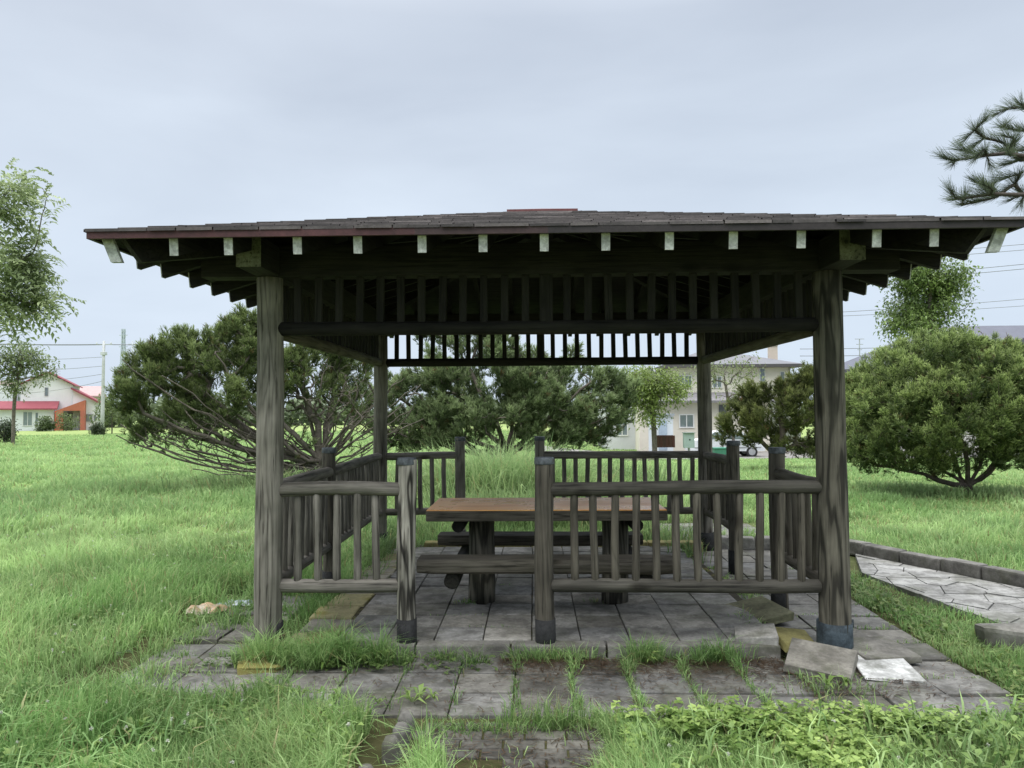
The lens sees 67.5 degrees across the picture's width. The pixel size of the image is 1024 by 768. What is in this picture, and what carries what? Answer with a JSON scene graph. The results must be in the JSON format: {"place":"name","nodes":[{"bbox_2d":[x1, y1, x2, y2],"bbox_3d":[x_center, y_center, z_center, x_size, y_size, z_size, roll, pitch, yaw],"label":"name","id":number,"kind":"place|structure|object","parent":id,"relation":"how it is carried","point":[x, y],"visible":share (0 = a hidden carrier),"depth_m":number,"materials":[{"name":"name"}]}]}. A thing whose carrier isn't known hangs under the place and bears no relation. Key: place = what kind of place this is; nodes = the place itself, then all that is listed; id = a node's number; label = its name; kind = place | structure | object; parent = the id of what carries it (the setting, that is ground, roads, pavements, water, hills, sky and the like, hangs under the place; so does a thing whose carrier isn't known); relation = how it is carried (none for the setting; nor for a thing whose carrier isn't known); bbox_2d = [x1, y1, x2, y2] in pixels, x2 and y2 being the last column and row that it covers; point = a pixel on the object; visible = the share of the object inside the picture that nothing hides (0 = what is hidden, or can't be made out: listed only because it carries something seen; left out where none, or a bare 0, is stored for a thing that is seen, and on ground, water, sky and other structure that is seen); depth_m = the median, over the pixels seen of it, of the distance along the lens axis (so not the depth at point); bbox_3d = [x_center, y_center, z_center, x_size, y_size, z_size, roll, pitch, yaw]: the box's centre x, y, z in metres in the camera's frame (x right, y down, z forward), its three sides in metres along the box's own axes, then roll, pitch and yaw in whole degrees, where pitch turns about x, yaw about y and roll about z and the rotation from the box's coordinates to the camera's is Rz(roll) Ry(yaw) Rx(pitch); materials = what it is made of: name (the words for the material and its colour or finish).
{"place":"outdoors","nodes":[
{"label":"outdoors","id":0,"kind":"place"},
{"bbox_2d":[0,417,1023,767],"bbox_3d":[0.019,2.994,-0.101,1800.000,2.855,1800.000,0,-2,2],"label":"lawn ground","id":1,"kind":"structure","parent":0,"point":[368,753],"depth_m":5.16,"materials":[{"name":"green plant"}]},
{"bbox_2d":[0,417,21,442],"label":"shrub","id":2,"kind":"object","parent":1,"relation":"on","point":[5,435],"visible":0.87,"depth_m":45.59,"materials":[{"name":"green plant"}]},
{"bbox_2d":[0,337,65,443],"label":"young tree","id":3,"kind":"object","parent":1,"relation":"on","point":[18,371],"visible":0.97,"depth_m":41.54,"materials":[{"name":"green plant"}]},
{"bbox_2d":[0,157,86,357],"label":"leafy tree","id":4,"kind":"object","parent":1,"relation":"on","point":[19,269],"visible":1,"depth_m":12.81,"materials":[{"name":"green plant"}]},
{"bbox_2d":[33,416,57,430],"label":"shrub","id":5,"kind":"object","parent":1,"relation":"on","point":[46,423],"visible":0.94,"depth_m":84.00,"materials":[{"name":"green plant"}]},
{"bbox_2d":[0,368,100,430],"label":"white house","id":6,"kind":"structure","parent":1,"relation":"on","point":[75,400],"depth_m":89.87,"materials":[{"name":"white paint"}]},
{"bbox_2d":[22,411,32,425],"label":"window","id":7,"kind":"structure","parent":6,"relation":"in","point":[27,415],"depth_m":88.08,"materials":[{"name":"white glass"}]},
{"bbox_2d":[64,413,72,429],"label":"door","id":8,"kind":"structure","parent":6,"relation":"in","point":[66,413],"depth_m":90.89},
{"bbox_2d":[86,414,91,421],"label":"window","id":9,"kind":"structure","parent":6,"relation":"in","point":[88,415],"depth_m":91.68,"materials":[{"name":"grey glass"}]},
{"bbox_2d":[52,411,81,430],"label":"shrub","id":10,"kind":"object","parent":1,"relation":"on","point":[70,424],"visible":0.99,"depth_m":85.09,"materials":[{"name":"green plant"}]},
{"bbox_2d":[80,386,106,398],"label":"pink roofed house","id":11,"kind":"structure","parent":1,"relation":"on","point":[94,391],"depth_m":106.54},
{"bbox_2d":[88,422,107,434],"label":"shrub","id":12,"kind":"object","parent":1,"relation":"on","point":[98,429],"visible":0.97,"depth_m":61.55,"materials":[{"name":"green plant"}]},
{"bbox_2d":[96,341,111,425],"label":"utility pole","id":13,"kind":"object","parent":1,"relation":"on","point":[103,353],"visible":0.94,"depth_m":63.87,"materials":[{"name":"concrete"}]},
{"bbox_2d":[0,381,100,393],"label":"power cable","id":14,"kind":"object","parent":13,"relation":"attached to","point":[52,390],"visible":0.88,"depth_m":69.00,"materials":[{"name":"metal"}]},
{"bbox_2d":[0,374,100,381],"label":"power cable","id":15,"kind":"object","parent":13,"relation":"attached to","point":[59,379],"visible":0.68,"depth_m":68.15,"materials":[{"name":"metal"}]},
{"bbox_2d":[0,344,101,344],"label":"power cable","id":16,"kind":"object","parent":13,"relation":"attached to","point":[60,344],"visible":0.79,"depth_m":64.12,"materials":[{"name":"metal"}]},
{"bbox_2d":[84,392,138,433],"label":"shrub","id":17,"kind":"object","parent":1,"relation":"on","point":[107,411],"visible":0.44,"depth_m":69.30,"materials":[{"name":"green plant"}]},
{"bbox_2d":[119,329,127,400],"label":"pylon","id":18,"kind":"object","parent":1,"relation":"on","point":[123,335],"visible":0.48,"depth_m":309.78,"materials":[{"name":"metal"}]},
{"bbox_2d":[155,387,252,437],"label":"shrub","id":19,"kind":"object","parent":1,"relation":"on","point":[220,394],"visible":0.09,"depth_m":48.65,"materials":[{"name":"green plant"}]},
{"bbox_2d":[186,602,227,614],"bbox_3d":[-2.343,1.708,5.880,0.310,0.070,0.250,0,-2,-16],"label":"crumpled bag","id":20,"kind":"object","parent":1,"relation":"on","point":[213,607],"visible":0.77,"depth_m":5.85,"materials":[{"name":"beige paper"}]},
{"bbox_2d":[150,595,310,657],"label":"paving","id":21,"kind":"structure","parent":1,"relation":"on","point":[205,646],"depth_m":5.19,"materials":[{"name":"grey stone"}]},
{"bbox_2d":[218,599,252,605],"bbox_3d":[-2.196,1.732,6.077,0.350,0.044,0.131,0,-2,-13],"label":"plastic scrap","id":22,"kind":"object","parent":21,"relation":"on","point":[237,602],"visible":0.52,"depth_m":6.07,"materials":[{"name":"white plastic"}]},
{"bbox_2d":[102,301,423,479],"bbox_3d":[-5.213,0.243,15.848,6.737,3.812,3.153,0,-2,2],"label":"pine tree","id":23,"kind":"object","parent":1,"relation":"on","point":[159,361],"visible":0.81,"depth_m":15.32,"materials":[{"name":"green plant"}]},
{"bbox_2d":[359,763,373,767],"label":"edging stake","id":24,"kind":"object","parent":1,"relation":"on","point":[366,765],"visible":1,"depth_m":3.19,"materials":[{"name":"concrete"}]},
{"bbox_2d":[382,734,400,764],"bbox_3d":[-0.542,1.667,3.441,0.086,0.164,0.094,-4,-6,1],"label":"edging stake","id":25,"kind":"object","parent":1,"relation":"on","point":[388,757],"visible":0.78,"depth_m":3.41,"materials":[{"name":"concrete"}]},
{"bbox_2d":[392,722,409,748],"bbox_3d":[-0.521,1.674,3.599,0.090,0.159,0.090,2,-2,2],"label":"edging stake","id":26,"kind":"object","parent":1,"relation":"on","point":[402,734],"visible":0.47,"depth_m":3.57,"materials":[{"name":"concrete"}]},
{"bbox_2d":[398,710,414,733],"bbox_3d":[-0.515,1.679,3.736,0.092,0.158,0.093,-1,0,2],"label":"edging stake","id":27,"kind":"object","parent":1,"relation":"on","point":[406,716],"visible":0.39,"depth_m":3.71,"materials":[{"name":"concrete"}]},
{"bbox_2d":[104,397,814,427],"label":"distant hedgerow","id":28,"kind":"object","parent":1,"relation":"on","point":[300,416],"visible":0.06,"depth_m":122.13,"materials":[{"name":"green plant"}]},
{"bbox_2d":[341,335,644,463],"bbox_3d":[-0.632,0.188,17.517,7.152,4.046,3.870,0,-2,2],"label":"pine tree","id":29,"kind":"object","parent":1,"relation":"on","point":[530,395],"visible":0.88,"depth_m":16.67,"materials":[{"name":"green plant"}]},
{"bbox_2d":[0,495,989,767],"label":"clover flowers","id":30,"kind":"object","parent":1,"relation":"on","point":[270,721],"visible":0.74,"depth_m":3.56,"materials":[{"name":"white plant"}]},
{"bbox_2d":[475,440,514,458],"bbox_3d":[-0.385,1.694,16.499,1.079,1.023,1.091,1,-2,-30],"label":"shrub","id":31,"kind":"object","parent":1,"relation":"on","point":[492,450],"visible":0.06,"depth_m":16.47,"materials":[{"name":"green plant"}]},
{"bbox_2d":[292,540,702,643],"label":"border stones","id":32,"kind":"object","parent":1,"relation":"on","point":[358,600],"visible":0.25,"depth_m":5.93,"materials":[{"name":"grey stone"}]},
{"bbox_2d":[0,533,1023,767],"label":"leafy weeds","id":33,"kind":"object","parent":1,"relation":"on","point":[912,729],"visible":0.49,"depth_m":3.55,"materials":[{"name":"green plant"}]},
{"bbox_2d":[0,566,1023,767],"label":"clover patch","id":34,"kind":"object","parent":1,"relation":"on","point":[814,752],"visible":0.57,"depth_m":3.68,"materials":[{"name":"green plant"}]},
{"bbox_2d":[400,722,689,767],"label":"brick path","id":35,"kind":"structure","parent":1,"relation":"on","point":[493,750],"depth_m":3.56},
{"bbox_2d":[148,654,1019,767],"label":"needle litter","id":36,"kind":"object","parent":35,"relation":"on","point":[608,662],"visible":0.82,"depth_m":4.40,"materials":[{"name":"brown plant"}]},
{"bbox_2d":[83,208,1023,648],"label":"pavilion","id":37,"kind":"structure","parent":1,"relation":"on","point":[721,284],"depth_m":4.90,"materials":[{"name":"wood"}]},
{"bbox_2d":[328,640,780,661],"bbox_3d":[0.233,1.686,4.843,2.868,0.100,0.118,0,-2,2],"label":"platform edge","id":38,"kind":"object","parent":1,"relation":"on","point":[491,647],"visible":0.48,"depth_m":4.80,"materials":[{"name":"concrete"}]},
{"bbox_2d":[338,545,787,657],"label":"pavilion floor","id":39,"kind":"structure","parent":1,"relation":"on","point":[680,616],"depth_m":5.58,"materials":[{"name":"grey stone"}]},
{"bbox_2d":[416,497,672,605],"bbox_3d":[0.255,1.317,6.002,1.815,0.766,1.327,0,-2,2],"label":"picnic table","id":40,"kind":"object","parent":39,"relation":"on","point":[478,561],"visible":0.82,"depth_m":5.66,"materials":[{"name":"brown wood"}]},
{"bbox_2d":[734,623,778,645],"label":"paving slab","id":41,"kind":"structure","parent":39,"relation":"on","point":[767,634],"depth_m":4.85,"materials":[{"name":"stone"}]},
{"bbox_2d":[724,596,793,624],"bbox_3d":[1.791,1.677,5.614,0.371,0.071,0.442,-9,2,-11],"label":"paving slab","id":42,"kind":"object","parent":39,"relation":"on","point":[770,611],"depth_m":5.57,"materials":[{"name":"stone"}]},
{"bbox_2d":[115,657,1023,720],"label":"front paving","id":43,"kind":"structure","parent":1,"relation":"on","point":[470,687],"depth_m":4.29,"materials":[{"name":"grey stone"}]},
{"bbox_2d":[237,656,283,674],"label":"paving slab","id":44,"kind":"structure","parent":43,"relation":"on","point":[250,669],"depth_m":4.54,"materials":[{"name":"yellow stone"}]},
{"bbox_2d":[775,627,813,652],"bbox_3d":[1.812,1.650,4.894,0.256,0.077,0.356,8,3,-1],"label":"paving slab","id":45,"kind":"object","parent":43,"relation":"on","point":[786,635],"depth_m":4.92,"materials":[{"name":"yellow stone"}]},
{"bbox_2d":[783,638,857,684],"bbox_3d":[1.821,1.636,4.529,0.380,0.064,0.372,2,9,30],"label":"paving slab","id":46,"kind":"object","parent":43,"relation":"on","point":[814,658],"depth_m":4.49,"materials":[{"name":"stone"}]},
{"bbox_2d":[856,655,925,683],"bbox_3d":[2.185,1.668,4.482,0.329,0.047,0.343,0,0,10],"label":"paving slab","id":47,"kind":"object","parent":43,"relation":"on","point":[897,669],"depth_m":4.43,"materials":[{"name":"stone"}]},
{"bbox_2d":[852,636,921,663],"bbox_3d":[2.281,1.664,4.796,0.380,0.063,0.412,-1,0,-2],"label":"paving slab","id":48,"kind":"object","parent":47,"relation":"on","point":[878,647],"depth_m":4.73,"materials":[{"name":"stone"}]},
{"bbox_2d":[597,365,662,449],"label":"gabled house","id":49,"kind":"structure","parent":1,"relation":"on","point":[625,439],"depth_m":51.65,"materials":[{"name":"beige paint"}]},
{"bbox_2d":[618,422,627,435],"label":"window","id":50,"kind":"structure","parent":49,"relation":"in","point":[623,433],"depth_m":51.65,"materials":[{"name":"white glass"}]},
{"bbox_2d":[618,458,653,460],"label":"rubble wall","id":51,"kind":"structure","parent":1,"relation":"on","point":[648,459],"depth_m":31.53,"materials":[{"name":"concrete"}]},
{"bbox_2d":[608,365,696,450],"bbox_3d":[6.349,1.209,34.731,4.378,4.594,2.933,0,-2,2],"label":"leafy tree","id":52,"kind":"object","parent":1,"relation":"on","point":[653,389],"visible":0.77,"depth_m":34.35,"materials":[{"name":"green plant"}]},
{"bbox_2d":[648,413,674,450],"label":"garden shed","id":53,"kind":"structure","parent":1,"relation":"on","point":[667,429],"depth_m":44.63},
{"bbox_2d":[659,421,666,449],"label":"door","id":54,"kind":"structure","parent":53,"relation":"in","point":[663,429],"depth_m":44.60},
{"bbox_2d":[657,435,674,447],"bbox_3d":[7.091,2.684,35.932,0.992,0.552,0.550,0,-2,2],"label":"sign","id":55,"kind":"object","parent":1,"relation":"on","point":[665,440],"visible":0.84,"depth_m":35.66,"materials":[{"name":"brown wood"}]},
{"bbox_2d":[682,432,694,458],"bbox_3d":[7.787,2.821,33.756,0.527,1.384,0.340,0,-2,2],"label":"meter box","id":56,"kind":"object","parent":1,"relation":"on","point":[688,440],"visible":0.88,"depth_m":33.66,"materials":[{"name":"green metal"}]},
{"bbox_2d":[660,523,755,534],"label":"paving","id":57,"kind":"structure","parent":1,"relation":"on","point":[725,528],"depth_m":10.02,"materials":[{"name":"grey stone"}]},
{"bbox_2d":[635,345,801,450],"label":"cream house","id":58,"kind":"structure","parent":1,"relation":"on","point":[685,420],"depth_m":49.05,"materials":[{"name":"beige paint"}]},
{"bbox_2d":[678,375,691,387],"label":"window","id":59,"kind":"structure","parent":58,"relation":"in","point":[687,376],"depth_m":49.66,"materials":[{"name":"grey glass"}]},
{"bbox_2d":[679,414,693,427],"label":"window","id":60,"kind":"structure","parent":58,"relation":"in","point":[685,420],"depth_m":47.98,"materials":[{"name":"white glass"}]},
{"bbox_2d":[712,376,721,387],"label":"window","id":61,"kind":"structure","parent":58,"relation":"in","point":[716,386],"depth_m":49.59,"materials":[{"name":"white glass"}]},
{"bbox_2d":[719,405,727,429],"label":"door","id":62,"kind":"structure","parent":58,"relation":"in","point":[721,408],"depth_m":47.91,"materials":[{"name":"grey"}]},
{"bbox_2d":[759,368,765,381],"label":"window","id":63,"kind":"structure","parent":58,"relation":"in","point":[761,370],"depth_m":49.53,"materials":[{"name":"grey glass"}]},
{"bbox_2d":[713,360,851,458],"bbox_3d":[7.941,0.838,21.529,4.498,3.182,2.236,0,-2,2],"label":"pine tree","id":64,"kind":"object","parent":1,"relation":"on","point":[794,392],"visible":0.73,"depth_m":21.44,"materials":[{"name":"green plant"}]},
{"bbox_2d":[770,403,800,444],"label":"grey roofed house","id":65,"kind":"structure","parent":1,"relation":"on","point":[778,425],"depth_m":56.35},
{"bbox_2d":[680,535,951,661],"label":"side paving","id":66,"kind":"structure","parent":1,"relation":"on","point":[802,603],"depth_m":5.73,"materials":[{"name":"grey stone"}]},
{"bbox_2d":[790,431,902,458],"bbox_3d":[17.058,2.929,38.494,5.502,2.461,5.003,1,-2,-34],"label":"shrub","id":67,"kind":"object","parent":1,"relation":"on","point":[811,441],"depth_m":38.73,"materials":[{"name":"green plant"}]},
{"bbox_2d":[722,535,1023,587],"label":"stone kerb","id":68,"kind":"structure","parent":1,"relation":"on","point":[986,572],"depth_m":7.26,"materials":[{"name":"concrete"}]},
{"bbox_2d":[872,255,983,346],"bbox_3d":[17.206,-1.233,31.695,4.285,8.834,3.460,0,-2,2],"label":"leafy tree","id":69,"kind":"object","parent":1,"relation":"on","point":[938,289],"visible":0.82,"depth_m":31.26,"materials":[{"name":"green plant"}]},
{"bbox_2d":[844,325,1023,456],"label":"slate roofed house","id":70,"kind":"structure","parent":1,"relation":"on","point":[1014,331],"depth_m":43.73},
{"bbox_2d":[845,325,1023,492],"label":"pine bush","id":71,"kind":"object","parent":1,"relation":"on","point":[937,413],"visible":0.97,"depth_m":13.07,"materials":[{"name":"green plant"}]},
{"bbox_2d":[855,554,1023,622],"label":"flagstone path","id":72,"kind":"structure","parent":1,"relation":"on","point":[1000,602],"depth_m":6.45,"materials":[{"name":"grey stone"}]},
{"bbox_2d":[929,89,1023,215],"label":"pine tree","id":73,"kind":"object","parent":1,"relation":"on","point":[991,192],"visible":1,"depth_m":5.32,"materials":[{"name":"green plant"}]},
{"bbox_2d":[974,623,1023,651],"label":"kerb block","id":74,"kind":"structure","parent":1,"relation":"on","point":[990,633],"depth_m":4.90,"materials":[{"name":"concrete"}]},
{"bbox_2d":[0,0,1023,411],"label":"sky","id":75,"kind":"structure","parent":0,"point":[141,113],"materials":[{"name":"grey"}]},
{"bbox_2d":[77,433,1023,767],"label":"tall grass","id":76,"kind":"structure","parent":0,"point":[501,475],"depth_m":4.95,"materials":[{"name":"green plant"}]},
{"bbox_2d":[712,447,725,454],"bbox_3d":[9.921,3.337,36.582,0.680,0.602,0.560,0,-2,2],"label":"bin","id":77,"kind":"object","parent":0,"point":[720,450],"visible":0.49,"depth_m":36.34,"materials":[{"name":"green plastic"}]},
{"bbox_2d":[545,446,910,458],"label":"gravel road","id":78,"kind":"structure","parent":0,"point":[761,454],"depth_m":42.94,"materials":[{"name":"gravel"}]},
{"bbox_2d":[683,351,765,439],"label":"young tree","id":79,"kind":"object","parent":78,"relation":"on","point":[725,380],"visible":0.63,"depth_m":40.59,"materials":[{"name":"green plant"}]},
{"bbox_2d":[685,430,764,456],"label":"parked car","id":80,"kind":"object","parent":78,"relation":"on","point":[745,451],"visible":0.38,"depth_m":41.70,"materials":[{"name":"white metal"}]},
{"bbox_2d":[848,306,1017,315],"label":"power cable","id":81,"kind":"object","parent":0,"point":[950,310],"visible":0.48,"depth_m":56.12,"materials":[{"name":"metal"}]},
{"bbox_2d":[846,299,1020,311],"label":"power cable","id":82,"kind":"object","parent":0,"point":[957,304],"visible":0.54,"depth_m":56.06,"materials":[{"name":"metal"}]},
{"bbox_2d":[889,269,1019,280],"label":"power cable","id":83,"kind":"object","parent":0,"point":[992,271],"visible":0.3,"depth_m":56.50,"materials":[{"name":"metal"}]},
{"bbox_2d":[959,264,1022,270],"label":"power cable","id":84,"kind":"object","parent":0,"point":[997,266],"visible":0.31,"depth_m":56.57,"materials":[{"name":"metal"}]}
]}

